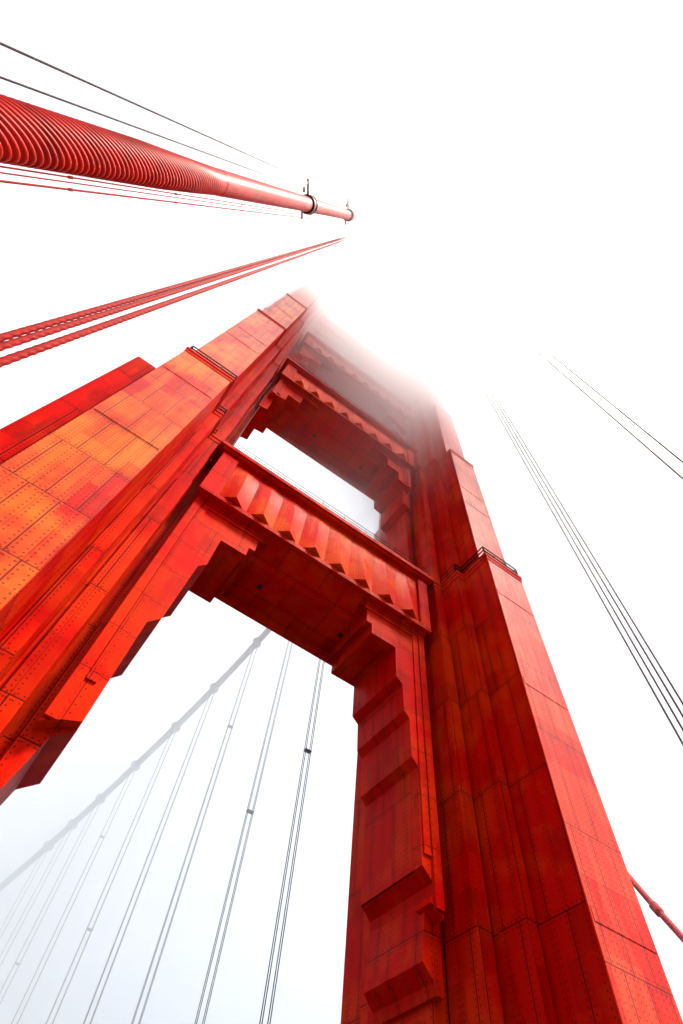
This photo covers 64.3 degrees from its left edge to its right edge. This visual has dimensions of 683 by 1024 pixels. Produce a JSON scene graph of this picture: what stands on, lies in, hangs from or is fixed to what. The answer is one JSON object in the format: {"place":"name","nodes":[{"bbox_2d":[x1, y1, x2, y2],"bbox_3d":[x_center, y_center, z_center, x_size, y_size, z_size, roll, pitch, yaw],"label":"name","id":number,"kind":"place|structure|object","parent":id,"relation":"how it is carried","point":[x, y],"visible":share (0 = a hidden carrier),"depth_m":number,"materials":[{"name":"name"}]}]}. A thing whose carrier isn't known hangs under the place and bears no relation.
{"place":"outdoors","nodes":[
{"label":"outdoors","id":0,"kind":"place"},
{"bbox_2d":[0,42,377,224],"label":"cable","id":1,"kind":"object","parent":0,"point":[36,137],"visible":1,"depth_m":18.30,"materials":[{"name":"metal"}]},
{"bbox_2d":[0,234,353,351],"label":"suspender rope","id":2,"kind":"object","parent":1,"relation":"hanging from","point":[112,307],"visible":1,"depth_m":14.99,"materials":[{"name":"red metal"}]},
{"bbox_2d":[0,236,354,367],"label":"suspender rope","id":3,"kind":"object","parent":1,"relation":"hanging from","point":[9,359],"visible":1,"depth_m":14.74,"materials":[{"name":"red metal"}]},
{"bbox_2d":[0,0,682,1023],"label":"sky","id":4,"kind":"structure","parent":0,"point":[524,156],"materials":[{"name":"white"}]},
{"bbox_2d":[620,851,682,942],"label":"cable","id":5,"kind":"object","parent":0,"point":[656,908],"visible":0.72,"depth_m":87.31,"materials":[{"name":"red paint"}]},
{"bbox_3d":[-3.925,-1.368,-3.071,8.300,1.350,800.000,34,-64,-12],"label":"sidewalk","id":6,"kind":"structure","parent":0,"visible":0},
{"bbox_2d":[0,277,682,1023],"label":"bridge tower","id":7,"kind":"structure","parent":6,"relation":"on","point":[490,879],"depth_m":29.32,"materials":[{"name":"metal"}]},
{"bbox_2d":[0,418,461,890],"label":"cable","id":8,"kind":"object","parent":7,"relation":"attached to","point":[182,720],"visible":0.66,"depth_m":90.96,"materials":[{"name":"grey metal"}]},
{"bbox_2d":[0,849,48,937],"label":"suspender rope","id":9,"kind":"object","parent":8,"relation":"hanging from","point":[24,893],"visible":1,"depth_m":86.14,"materials":[{"name":"grey metal"}]},
{"bbox_2d":[0,827,72,965],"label":"suspender rope","id":10,"kind":"object","parent":8,"relation":"hanging from","point":[36,896],"visible":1,"depth_m":82.28,"materials":[{"name":"grey metal"}]},
{"bbox_2d":[0,802,100,1003],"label":"suspender rope","id":11,"kind":"object","parent":8,"relation":"hanging from","point":[17,964],"visible":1,"depth_m":75.13,"materials":[{"name":"grey metal"}]},
{"bbox_2d":[11,768,135,1023],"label":"suspender rope","id":12,"kind":"object","parent":8,"relation":"hanging from","point":[101,836],"visible":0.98,"depth_m":72.38,"materials":[{"name":"grey metal"}]},
{"bbox_2d":[46,729,176,1023],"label":"suspender rope","id":13,"kind":"object","parent":8,"relation":"hanging from","point":[90,930],"visible":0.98,"depth_m":67.72,"materials":[{"name":"grey metal"}]},
{"bbox_2d":[83,690,214,1023],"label":"suspender rope","id":14,"kind":"object","parent":8,"relation":"hanging from","point":[142,871],"visible":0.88,"depth_m":63.84,"materials":[{"name":"grey metal"}]},
{"bbox_2d":[131,645,257,1023],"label":"suspender rope","id":15,"kind":"object","parent":8,"relation":"hanging from","point":[230,726],"visible":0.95,"depth_m":58.95,"materials":[{"name":"grey metal"}]},
{"bbox_2d":[194,641,292,1023],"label":"suspender rope","id":16,"kind":"object","parent":8,"relation":"hanging from","point":[249,811],"visible":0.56,"depth_m":51.84,"materials":[{"name":"grey metal"}]},
{"bbox_2d":[259,660,324,1023],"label":"suspender rope","id":17,"kind":"object","parent":8,"relation":"hanging from","point":[306,750],"visible":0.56,"depth_m":45.56,"materials":[{"name":"grey metal"}]},
{"bbox_3d":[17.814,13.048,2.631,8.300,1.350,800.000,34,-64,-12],"label":"sidewalk","id":18,"kind":"structure","parent":0,"visible":0},
{"bbox_2d":[447,323,682,745],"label":"suspender rope","id":19,"kind":"object","parent":18,"relation":"attached to","point":[661,692],"visible":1,"depth_m":33.13,"materials":[{"name":"grey metal"}]},
{"bbox_2d":[471,291,682,479],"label":"suspender rope","id":20,"kind":"object","parent":18,"relation":"attached to","point":[642,443],"visible":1,"depth_m":43.76,"materials":[{"name":"grey metal"}]}
]}

